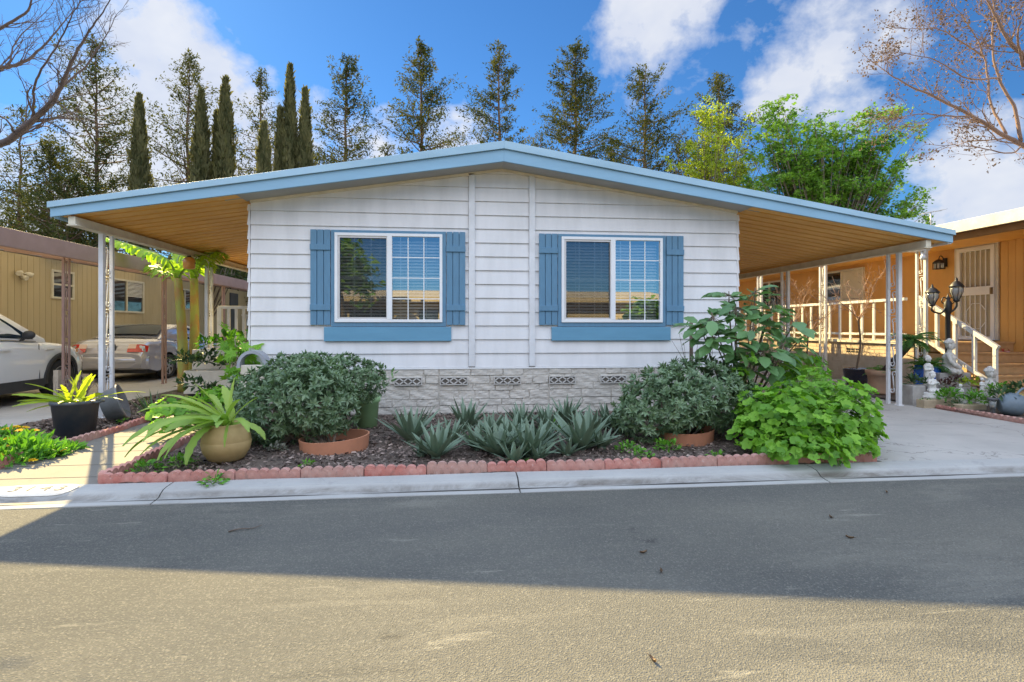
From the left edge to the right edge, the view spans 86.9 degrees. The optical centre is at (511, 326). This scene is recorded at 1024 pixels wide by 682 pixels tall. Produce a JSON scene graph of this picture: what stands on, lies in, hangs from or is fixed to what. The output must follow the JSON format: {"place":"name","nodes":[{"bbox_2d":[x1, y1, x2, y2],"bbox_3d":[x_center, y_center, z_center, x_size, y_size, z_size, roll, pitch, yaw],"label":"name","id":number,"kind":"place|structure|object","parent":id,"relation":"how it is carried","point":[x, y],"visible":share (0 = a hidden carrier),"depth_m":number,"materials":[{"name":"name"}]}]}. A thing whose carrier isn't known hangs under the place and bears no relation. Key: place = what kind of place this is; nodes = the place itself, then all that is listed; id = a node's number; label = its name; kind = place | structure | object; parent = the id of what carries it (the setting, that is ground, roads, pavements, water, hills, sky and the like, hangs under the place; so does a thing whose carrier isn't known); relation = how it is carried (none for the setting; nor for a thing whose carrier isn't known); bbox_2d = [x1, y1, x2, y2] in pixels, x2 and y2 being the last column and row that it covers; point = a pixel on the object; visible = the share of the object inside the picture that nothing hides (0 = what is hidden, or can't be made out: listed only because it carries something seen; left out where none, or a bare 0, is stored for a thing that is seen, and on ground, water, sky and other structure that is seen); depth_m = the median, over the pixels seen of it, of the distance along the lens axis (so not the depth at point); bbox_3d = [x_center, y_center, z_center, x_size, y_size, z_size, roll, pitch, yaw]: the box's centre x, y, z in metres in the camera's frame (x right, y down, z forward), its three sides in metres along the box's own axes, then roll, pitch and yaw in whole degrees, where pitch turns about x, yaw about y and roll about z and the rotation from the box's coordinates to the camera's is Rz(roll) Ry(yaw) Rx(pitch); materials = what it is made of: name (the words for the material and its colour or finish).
{"place":"outdoors","nodes":[
{"label":"outdoors","id":0,"kind":"place"},
{"bbox_2d":[0,369,176,426],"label":"neighbour driveway","id":1,"kind":"structure","parent":0,"point":[142,383],"depth_m":10.42,"materials":[{"name":"concrete"}]},
{"bbox_2d":[0,314,82,394],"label":"parked suv","id":2,"kind":"object","parent":1,"relation":"on","point":[28,357],"visible":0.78,"depth_m":9.19,"materials":[{"name":"white paint"}]},
{"bbox_2d":[0,226,248,393],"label":"neighbour house","id":3,"kind":"structure","parent":1,"relation":"on","point":[48,289],"depth_m":14.53,"materials":[{"name":"beige paint"}]},
{"bbox_2d":[50,269,74,299],"bbox_3d":[-12.420,-1.155,14.941,0.060,0.783,0.852,0,0,-6],"label":"window","id":4,"kind":"structure","parent":3,"relation":"in","point":[55,275],"depth_m":14.79,"materials":[{"name":"clear glass"}]},
{"bbox_2d":[107,278,143,312],"bbox_3d":[-12.724,-1.009,17.836,0.060,1.087,1.968,0,0,-6],"label":"window","id":5,"kind":"structure","parent":3,"relation":"in","point":[129,294],"depth_m":17.96,"materials":[{"name":"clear glass"}]},
{"bbox_2d":[72,324,216,378],"bbox_3d":[-9.666,0.611,14.856,2.015,1.390,4.750,0,0,-6],"label":"parked sedan","id":6,"kind":"object","parent":1,"relation":"on","point":[137,348],"visible":0.48,"depth_m":12.85,"materials":[{"name":"silver metal"}]},
{"bbox_2d":[0,392,202,467],"bbox_3d":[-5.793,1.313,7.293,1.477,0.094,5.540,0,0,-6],"label":"bark mulch","id":7,"kind":"object","parent":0,"point":[48,430],"visible":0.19,"depth_m":7.41,"materials":[{"name":"wood"}]},
{"bbox_2d":[12,370,138,438],"bbox_3d":[-5.327,0.941,6.561,1.324,0.789,0.694,0,0,5],"label":"potted orchid cactus","id":8,"kind":"object","parent":7,"relation":"on","point":[77,415],"visible":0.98,"depth_m":6.46,"materials":[{"name":"plant"}]},
{"bbox_2d":[53,370,97,397],"bbox_3d":[-5.903,0.946,7.321,0.417,0.720,0.423,0,0,40],"label":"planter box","id":9,"kind":"object","parent":7,"relation":"on","point":[56,379],"visible":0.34,"depth_m":7.27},
{"bbox_2d":[98,384,130,419],"bbox_3d":[-5.416,1.028,7.372,0.350,0.488,0.497,0,0,-26],"label":"tipped tub","id":10,"kind":"object","parent":7,"relation":"on","point":[115,408],"visible":0.9,"depth_m":7.23,"materials":[{"name":"plastic"}]},
{"bbox_2d":[106,237,216,391],"bbox_3d":[-6.869,-0.383,10.989,2.214,3.382,1.620,0,0,-6],"label":"banana plant","id":11,"kind":"object","parent":7,"relation":"on","point":[175,268],"visible":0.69,"depth_m":10.82,"materials":[{"name":"green plant"}]},
{"bbox_2d":[0,403,239,485],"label":"path","id":12,"kind":"structure","parent":0,"point":[85,465],"depth_m":5.30,"materials":[{"name":"concrete"}]},
{"bbox_2d":[184,369,240,403],"bbox_3d":[-5.094,1.043,9.464,1.047,0.586,0.420,0,0,-6],"label":"planter box","id":13,"kind":"object","parent":12,"relation":"on","point":[211,375],"visible":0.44,"depth_m":9.24,"materials":[{"name":"concrete"}]},
{"bbox_2d":[187,346,226,366],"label":"leafy plant","id":14,"kind":"object","parent":13,"relation":"in","point":[209,353],"visible":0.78,"depth_m":9.37,"materials":[{"name":"green plant"}]},
{"bbox_2d":[215,321,264,382],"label":"fig shrub","id":15,"kind":"object","parent":12,"relation":"on","point":[230,348],"visible":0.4,"depth_m":7.72,"materials":[{"name":"green plant"}]},
{"bbox_2d":[192,348,240,368],"bbox_3d":[-5.402,0.876,10.175,0.972,0.919,0.450,0,0,-6],"label":"planter box","id":16,"kind":"object","parent":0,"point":[206,366],"visible":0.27,"depth_m":9.93,"materials":[{"name":"concrete"}]},
{"bbox_2d":[111,410,881,483],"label":"bark mulch","id":17,"kind":"object","parent":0,"point":[382,453],"visible":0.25,"depth_m":5.62,"materials":[{"name":"wood"}]},
{"bbox_2d":[99,471,168,483],"bbox_3d":[-3.240,1.340,4.638,0.546,0.175,0.064,0,1,-4],"label":"edging brick","id":18,"kind":"object","parent":17,"relation":"on","point":[120,477],"visible":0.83,"depth_m":4.61,"materials":[{"name":"brick"}]},
{"bbox_2d":[122,378,265,464],"bbox_3d":[-3.025,0.922,5.205,1.162,0.827,1.000,0,0,-6],"label":"potted strap plant","id":19,"kind":"object","parent":17,"relation":"on","point":[224,437],"visible":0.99,"depth_m":5.20,"materials":[{"name":"green plant"}]},
{"bbox_2d":[168,469,235,482],"bbox_3d":[-2.693,1.336,4.708,0.546,0.175,0.064,1,1,-5],"label":"edging brick","id":20,"kind":"object","parent":17,"relation":"on","point":[177,475],"visible":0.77,"depth_m":4.68,"materials":[{"name":"brick"}]},
{"bbox_2d":[145,384,264,433],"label":"geranium","id":21,"kind":"object","parent":17,"relation":"on","point":[166,411],"visible":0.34,"depth_m":6.40,"materials":[{"name":"green plant"}]},
{"bbox_2d":[236,350,270,417],"bbox_3d":[-3.592,0.816,7.526,0.390,0.981,0.200,0,0,-6],"label":"arched ornament","id":22,"kind":"object","parent":17,"relation":"on","point":[243,366],"visible":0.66,"depth_m":7.44,"materials":[{"name":"grey concrete"}]},
{"bbox_2d":[235,467,300,479],"bbox_3d":[-2.146,1.336,4.771,0.546,0.175,0.065,0,2,-6],"label":"edging brick","id":23,"kind":"object","parent":17,"relation":"on","point":[264,473],"visible":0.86,"depth_m":4.74,"materials":[{"name":"brick"}]},
{"bbox_2d":[223,351,361,447],"bbox_3d":[-2.535,0.816,6.164,1.660,1.067,1.367,0,0,-6],"label":"round bush","id":24,"kind":"object","parent":17,"relation":"on","point":[287,420],"visible":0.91,"depth_m":5.84,"materials":[{"name":"green plant"}]},
{"bbox_2d":[301,465,364,477],"bbox_3d":[-1.598,1.332,4.825,0.546,0.175,0.065,0,-3,-4],"label":"edging brick","id":25,"kind":"object","parent":17,"relation":"on","point":[331,471],"visible":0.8,"depth_m":4.80,"materials":[{"name":"brick"}]},
{"bbox_2d":[298,429,369,455],"bbox_3d":[-1.938,1.268,5.910,0.739,0.195,0.739,0,0,-6],"label":"planting ring","id":26,"kind":"object","parent":17,"relation":"on","point":[356,440],"visible":0.68,"depth_m":5.64,"materials":[{"name":"ceramic"}]},
{"bbox_2d":[283,349,389,428],"bbox_3d":[-2.195,0.804,6.753,1.343,1.053,0.980,0,0,-6],"label":"round bush","id":27,"kind":"object","parent":17,"relation":"on","point":[373,377],"visible":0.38,"depth_m":6.63,"materials":[{"name":"green plant"}]},
{"bbox_2d":[356,392,380,427],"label":"potted succulent","id":28,"kind":"object","parent":17,"relation":"on","point":[369,413],"visible":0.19,"depth_m":6.94,"materials":[{"name":"green ceramic"}]},
{"bbox_2d":[364,464,426,475],"bbox_3d":[-1.049,1.334,4.877,0.546,0.175,0.064,1,-1,-5],"label":"edging brick","id":29,"kind":"object","parent":17,"relation":"on","point":[388,470],"visible":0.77,"depth_m":4.85,"materials":[{"name":"brick"}]},
{"bbox_2d":[374,404,450,442],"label":"agave","id":30,"kind":"object","parent":17,"relation":"on","point":[409,422],"visible":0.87,"depth_m":6.11,"materials":[{"name":"green plant"}]},
{"bbox_2d":[404,420,471,458],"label":"agave","id":31,"kind":"object","parent":17,"relation":"on","point":[439,443],"visible":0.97,"depth_m":5.43,"materials":[{"name":"green plant"}]},
{"bbox_2d":[427,460,486,474],"bbox_3d":[-0.503,1.318,4.947,0.546,0.175,0.064,1,-3,-5],"label":"edging brick","id":32,"kind":"object","parent":17,"relation":"on","point":[451,467],"visible":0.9,"depth_m":4.92,"materials":[{"name":"brick"}]},
{"bbox_2d":[447,396,495,430],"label":"agave","id":33,"kind":"object","parent":17,"relation":"on","point":[469,414],"visible":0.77,"depth_m":6.68,"materials":[{"name":"green plant"}]},
{"bbox_2d":[453,421,493,450],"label":"agave","id":34,"kind":"object","parent":17,"relation":"on","point":[471,434],"visible":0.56,"depth_m":5.77,"materials":[{"name":"green plant"}]},
{"bbox_2d":[462,418,526,458],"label":"agave","id":35,"kind":"object","parent":17,"relation":"on","point":[491,446],"visible":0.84,"depth_m":5.51,"materials":[{"name":"green plant"}]},
{"bbox_2d":[492,439,535,462],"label":"agave","id":36,"kind":"object","parent":17,"relation":"on","point":[515,455],"visible":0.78,"depth_m":5.18,"materials":[{"name":"green plant"}]},
{"bbox_2d":[487,458,545,472],"bbox_3d":[0.044,1.327,5.000,0.546,0.175,0.064,-2,4,-6],"label":"edging brick","id":37,"kind":"object","parent":17,"relation":"on","point":[524,466],"visible":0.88,"depth_m":4.97,"materials":[{"name":"brick"}]},
{"bbox_2d":[497,402,544,425],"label":"agave","id":38,"kind":"object","parent":17,"relation":"on","point":[521,413],"visible":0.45,"depth_m":6.87,"materials":[{"name":"green plant"}]},
{"bbox_2d":[492,416,566,457],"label":"agave","id":39,"kind":"object","parent":17,"relation":"on","point":[528,435],"visible":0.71,"depth_m":5.54,"materials":[{"name":"green plant"}]},
{"bbox_2d":[522,403,567,428],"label":"agave","id":40,"kind":"object","parent":17,"relation":"on","point":[547,413],"visible":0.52,"depth_m":6.80,"materials":[{"name":"green plant"}]},
{"bbox_2d":[544,393,587,423],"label":"agave","id":41,"kind":"object","parent":17,"relation":"on","point":[566,410],"visible":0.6,"depth_m":7.10,"materials":[{"name":"green plant"}]},
{"bbox_2d":[546,459,604,470],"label":"edging brick","id":42,"kind":"object","parent":17,"relation":"on","point":[572,465],"visible":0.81,"depth_m":5.03,"materials":[{"name":"brick"}]},
{"bbox_2d":[546,405,620,450],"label":"agave","id":43,"kind":"object","parent":17,"relation":"on","point":[584,431],"visible":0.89,"depth_m":5.76,"materials":[{"name":"green plant"}]},
{"bbox_2d":[604,457,660,469],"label":"edging brick","id":44,"kind":"object","parent":17,"relation":"on","point":[634,463],"visible":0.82,"depth_m":5.10,"materials":[{"name":"brick"}]},
{"bbox_2d":[610,354,760,444],"bbox_3d":[2.062,0.842,6.437,1.879,1.034,1.406,0,0,-6],"label":"round bush","id":45,"kind":"object","parent":17,"relation":"on","point":[703,407],"visible":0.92,"depth_m":6.11,"materials":[{"name":"green plant"}]},
{"bbox_2d":[656,424,714,446],"bbox_3d":[2.020,1.271,6.326,0.659,0.190,0.659,0,0,-6],"label":"planting ring","id":46,"kind":"object","parent":17,"relation":"on","point":[704,438],"visible":0.54,"depth_m":6.04,"materials":[{"name":"ceramic"}]},
{"bbox_2d":[660,455,716,467],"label":"edging brick","id":47,"kind":"object","parent":17,"relation":"on","point":[689,461],"visible":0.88,"depth_m":5.14,"materials":[{"name":"brick"}]},
{"bbox_2d":[716,453,770,465],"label":"edging brick","id":48,"kind":"object","parent":17,"relation":"on","point":[745,459],"visible":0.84,"depth_m":5.21,"materials":[{"name":"brick"}]},
{"bbox_2d":[672,285,819,391],"bbox_3d":[2.956,0.393,6.736,1.924,1.843,1.121,0,0,-6],"label":"broad leaf shrub","id":49,"kind":"object","parent":17,"relation":"on","point":[710,326],"visible":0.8,"depth_m":6.54,"materials":[{"name":"plant"}]},
{"bbox_2d":[725,351,889,467],"bbox_3d":[3.282,0.810,6.123,1.581,1.064,2.743,0,0,29],"label":"geranium","id":50,"kind":"object","parent":17,"relation":"on","point":[803,418],"visible":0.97,"depth_m":5.53,"materials":[{"name":"green plant"}]},
{"bbox_2d":[0,477,1023,681],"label":"road","id":51,"kind":"structure","parent":0,"point":[918,581],"depth_m":2.91,"materials":[{"name":"asphalt"}]},
{"bbox_2d":[0,0,1023,270],"label":"sky","id":52,"kind":"structure","parent":0,"point":[771,49],"materials":[{"name":"blue"}]},
{"bbox_2d":[747,370,895,394],"bbox_3d":[6.679,1.306,17.630,1.650,0.036,14.550,0,0,-6],"label":"gravel strip","id":53,"kind":"object","parent":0,"point":[814,387],"visible":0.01,"depth_m":12.21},
{"bbox_2d":[811,256,892,386],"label":"potted bare tree","id":54,"kind":"object","parent":53,"relation":"on","point":[855,374],"visible":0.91,"depth_m":11.80,"materials":[{"name":"brown plant"}]},
{"bbox_2d":[738,207,1023,393],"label":"porch house","id":55,"kind":"structure","parent":53,"relation":"on","point":[981,258],"depth_m":12.12,"materials":[{"name":"wood"}]},
{"bbox_2d":[763,280,783,308],"bbox_3d":[9.343,-1.144,19.594,0.060,1.000,1.600,0,0,-6],"label":"window","id":56,"kind":"structure","parent":55,"relation":"in","point":[777,282],"depth_m":19.37,"materials":[{"name":"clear glass"}]},
{"bbox_2d":[821,267,864,302],"bbox_3d":[9.727,-1.209,15.939,0.060,0.930,1.750,0,0,-6],"label":"window","id":57,"kind":"structure","parent":55,"relation":"in","point":[837,275],"depth_m":16.17,"materials":[{"name":"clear glass"}]},
{"bbox_2d":[956,244,994,339],"bbox_3d":[10.137,-0.729,11.834,0.096,2.030,0.860,0,0,-6],"label":"security door","id":58,"kind":"structure","parent":55,"relation":"in","point":[975,266],"depth_m":11.82,"materials":[{"name":"beige metal"}]},
{"bbox_2d":[862,332,945,394],"bbox_3d":[7.254,0.699,10.161,0.768,1.214,1.333,0,0,-22],"label":"potted cycad","id":59,"kind":"object","parent":53,"relation":"on","point":[876,377],"visible":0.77,"depth_m":10.27,"materials":[{"name":"ceramic"}]},
{"bbox_2d":[747,377,1023,461],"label":"driveway","id":60,"kind":"structure","parent":0,"point":[913,433],"depth_m":6.59,"materials":[{"name":"concrete"}]},
{"bbox_2d":[47,140,955,417],"bbox_3d":[-0.414,-0.658,15.662,13.030,3.988,15.980,0,0,-6],"label":"mobile home","id":61,"kind":"object","parent":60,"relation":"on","point":[497,276],"visible":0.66,"depth_m":8.11,"materials":[{"name":"paint"}]},
{"bbox_2d":[331,230,445,326],"bbox_3d":[-1.821,-0.705,8.112,1.695,1.646,0.424,0,0,-6],"label":"window","id":62,"kind":"structure","parent":61,"relation":"in","point":[379,278],"depth_m":8.02,"materials":[{"name":"glass"}]},
{"bbox_2d":[557,234,665,326],"bbox_3d":[1.518,-0.705,8.463,1.730,1.646,0.424,0,0,-6],"label":"window","id":63,"kind":"structure","parent":61,"relation":"in","point":[604,280],"depth_m":8.37,"materials":[{"name":"white plastic"}]},
{"bbox_2d":[902,384,925,405],"bbox_3d":[6.780,1.159,9.162,0.236,0.353,0.300,0,0,-6],"label":"stone block","id":64,"kind":"object","parent":60,"relation":"on","point":[911,393],"depth_m":9.03,"materials":[{"name":"stone"}]},
{"bbox_2d":[871,393,1023,421],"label":"porch bed","id":65,"kind":"object","parent":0,"point":[893,397],"visible":0.13,"depth_m":8.57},
{"bbox_2d":[905,355,951,384],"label":"potted palm","id":66,"kind":"object","parent":65,"relation":"on","point":[918,369],"visible":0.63,"depth_m":9.81,"materials":[{"name":"blue plant"}]},
{"bbox_2d":[847,0,1023,172],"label":"bare tree","id":67,"kind":"object","parent":65,"relation":"on","point":[969,115],"visible":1,"depth_m":8.89,"materials":[{"name":"orange plant"}]},
{"bbox_2d":[916,398,956,408],"bbox_3d":[6.926,1.258,8.810,0.592,0.157,0.160,0,0,-6],"label":"stone block","id":68,"kind":"object","parent":65,"relation":"on","point":[928,403],"depth_m":8.73,"materials":[{"name":"stone"}]},
{"bbox_2d":[922,370,944,398],"bbox_3d":[7.011,0.989,9.000,0.340,0.521,0.340,0,0,-6],"label":"seated statue","id":69,"kind":"object","parent":68,"relation":"on","point":[931,389],"visible":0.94,"depth_m":8.96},
{"bbox_2d":[925,277,964,352],"bbox_3d":[8.040,0.186,10.054,0.682,2.240,0.290,0,0,-6],"label":"lamp post","id":70,"kind":"object","parent":65,"relation":"on","point":[956,288],"visible":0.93,"depth_m":10.04,"materials":[{"name":"black metal"}]},
{"bbox_2d":[935,372,969,385],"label":"stone block","id":71,"kind":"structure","parent":65,"relation":"on","point":[939,375],"depth_m":9.63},
{"bbox_2d":[942,338,963,374],"bbox_3d":[7.966,0.529,9.703,0.434,0.648,0.413,0,0,-6],"label":"seated statue","id":72,"kind":"object","parent":71,"relation":"on","point":[952,365],"visible":0.92,"depth_m":9.68,"materials":[{"name":"stone"}]},
{"bbox_2d":[959,386,991,403],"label":"garden plant","id":73,"kind":"object","parent":65,"relation":"in","point":[974,394],"visible":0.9,"depth_m":8.38,"materials":[{"name":"green plant"}]},
{"bbox_2d":[996,387,1023,415],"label":"watering can","id":74,"kind":"object","parent":65,"relation":"on","point":[1011,404],"visible":0.92,"depth_m":7.84,"materials":[{"name":"metal"}]},
{"label":"ground","id":75,"kind":"structure","parent":0,"visible":0},
{"bbox_2d":[0,104,75,241],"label":"conifer","id":76,"kind":"object","parent":75,"relation":"on","point":[19,149],"visible":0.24,"depth_m":33.75,"materials":[{"name":"green plant"}]},
{"bbox_2d":[0,134,96,242],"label":"conifer","id":77,"kind":"object","parent":75,"relation":"on","point":[50,159],"visible":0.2,"depth_m":32.37,"materials":[{"name":"green plant"}]},
{"bbox_2d":[0,169,129,250],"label":"conifer","id":78,"kind":"object","parent":75,"relation":"on","point":[80,239],"visible":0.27,"depth_m":29.60,"materials":[{"name":"green plant"}]},
{"bbox_2d":[0,0,132,147],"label":"bare tree","id":79,"kind":"object","parent":75,"relation":"on","point":[24,127],"visible":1,"depth_m":7.11,"materials":[{"name":"brown plant"}]},
{"bbox_2d":[3,31,181,252],"bbox_3d":[-27.478,-9.034,36.099,10.825,20.924,11.037,0,0,-33],"label":"conifer","id":80,"kind":"object","parent":75,"relation":"on","point":[115,136],"visible":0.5,"depth_m":35.37,"materials":[{"name":"green plant"}]},
{"bbox_2d":[126,91,154,257],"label":"cypress","id":81,"kind":"object","parent":75,"relation":"on","point":[140,174],"visible":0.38,"depth_m":32.74,"materials":[{"name":"green plant"}]},
{"bbox_2d":[95,47,234,261],"bbox_3d":[-23.236,-8.776,37.018,10.254,20.397,9.487,0,0,-6],"label":"conifer","id":82,"kind":"object","parent":75,"relation":"on","point":[187,99],"visible":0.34,"depth_m":36.37,"materials":[{"name":"green plant"}]},
{"bbox_2d":[185,87,212,181],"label":"cypress","id":83,"kind":"object","parent":75,"relation":"on","point":[200,152],"visible":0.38,"depth_m":32.72,"materials":[{"name":"green plant"}]},
{"bbox_2d":[166,255,246,338],"bbox_3d":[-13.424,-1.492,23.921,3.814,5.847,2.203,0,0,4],"label":"neighboring house","id":84,"kind":"structure","parent":75,"relation":"on","point":[235,274],"depth_m":24.08,"materials":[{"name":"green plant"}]},
{"bbox_2d":[211,74,239,271],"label":"cypress","id":85,"kind":"object","parent":75,"relation":"on","point":[224,164],"visible":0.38,"depth_m":32.71,"materials":[{"name":"green plant"}]},
{"bbox_2d":[232,67,280,175],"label":"conifer","id":86,"kind":"object","parent":75,"relation":"on","point":[259,80],"visible":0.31,"depth_m":37.44,"materials":[{"name":"green plant"}]},
{"bbox_2d":[253,119,274,173],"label":"cypress","id":87,"kind":"object","parent":75,"relation":"on","point":[263,151],"visible":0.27,"depth_m":29.79,"materials":[{"name":"green plant"}]},
{"bbox_2d":[273,105,284,170],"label":"cypress","id":88,"kind":"object","parent":75,"relation":"on","point":[278,155],"visible":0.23,"depth_m":32.78,"materials":[{"name":"green plant"}]},
{"bbox_2d":[279,61,298,169],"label":"cypress","id":89,"kind":"object","parent":75,"relation":"on","point":[289,127],"visible":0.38,"depth_m":32.73,"materials":[{"name":"green plant"}]},
{"bbox_2d":[293,85,317,167],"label":"cypress","id":90,"kind":"object","parent":75,"relation":"on","point":[304,154],"visible":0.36,"depth_m":32.75,"materials":[{"name":"green plant"}]},
{"bbox_2d":[311,52,381,165],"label":"conifer","id":91,"kind":"object","parent":75,"relation":"on","point":[346,70],"visible":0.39,"depth_m":37.67,"materials":[{"name":"green plant"}]},
{"bbox_2d":[354,35,479,153],"bbox_3d":[-5.976,-9.359,38.800,10.218,21.571,9.765,0,0,-6],"label":"conifer","id":92,"kind":"object","parent":75,"relation":"on","point":[420,122],"visible":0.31,"depth_m":37.42,"materials":[{"name":"green plant"}]},
{"bbox_2d":[456,39,538,143],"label":"conifer","id":93,"kind":"object","parent":75,"relation":"on","point":[496,69],"visible":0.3,"depth_m":37.80,"materials":[{"name":"green plant"}]},
{"bbox_2d":[0,473,1002,505],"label":"kerb base","id":94,"kind":"object","parent":75,"relation":"on","point":[519,488],"depth_m":4.62,"materials":[{"name":"concrete"}]},
{"bbox_2d":[0,458,1023,509],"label":"kerb","id":95,"kind":"structure","parent":94,"relation":"on","point":[101,495],"depth_m":4.72,"materials":[{"name":"concrete"}]},
{"bbox_2d":[0,484,78,496],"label":"kerb number","id":96,"kind":"object","parent":95,"relation":"on","point":[34,490],"visible":1,"depth_m":4.39,"materials":[{"name":"white paint"}]},
{"bbox_2d":[528,35,640,164],"bbox_3d":[4.432,-9.403,37.924,9.619,21.659,8.536,0,0,37],"label":"conifer","id":97,"kind":"object","parent":75,"relation":"on","point":[562,123],"visible":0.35,"depth_m":37.77,"materials":[{"name":"green plant"}]},
{"bbox_2d":[595,61,700,175],"bbox_3d":[8.844,-8.556,38.295,9.684,19.950,8.520,0,0,-30],"label":"conifer","id":98,"kind":"object","parent":75,"relation":"on","point":[645,123],"visible":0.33,"depth_m":37.65,"materials":[{"name":"green plant"}]},
{"bbox_2d":[667,71,760,188],"bbox_3d":[14.281,-8.318,38.134,7.922,19.472,8.315,0,0,23],"label":"conifer","id":99,"kind":"object","parent":75,"relation":"on","point":[717,87],"visible":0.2,"depth_m":37.43,"materials":[{"name":"green plant"}]},
{"bbox_2d":[659,93,787,190],"bbox_3d":[11.813,-5.919,31.156,6.635,14.671,5.897,0,0,-6],"label":"lime tree","id":100,"kind":"object","parent":75,"relation":"on","point":[710,165],"visible":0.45,"depth_m":30.68,"materials":[{"name":"green plant"}]},
{"bbox_2d":[737,93,935,225],"bbox_3d":[16.461,-5.086,27.200,9.637,13.010,5.034,0,0,-6],"label":"maple tree","id":101,"kind":"object","parent":75,"relation":"on","point":[841,171],"visible":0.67,"depth_m":26.33,"materials":[{"name":"green plant"}]},
{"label":"carport floor","id":102,"kind":"structure","parent":0,"visible":0},
{"bbox_2d":[170,251,228,369],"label":"banana plant","id":103,"kind":"object","parent":102,"relation":"on","point":[194,311],"visible":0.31,"depth_m":11.23,"materials":[{"name":"green plant"}]},
{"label":"path base","id":104,"kind":"structure","parent":0,"visible":0},
{"bbox_2d":[0,423,90,466],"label":"plants","id":105,"kind":"object","parent":104,"relation":"on","point":[27,443],"visible":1,"depth_m":5.41,"materials":[{"name":"green plant"}]},
{"bbox_2d":[98,459,141,482],"bbox_3d":[-3.552,1.339,4.911,0.064,0.175,0.525,2,-1,-4],"label":"edging brick","id":106,"kind":"object","parent":104,"relation":"on","point":[127,465],"visible":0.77,"depth_m":4.88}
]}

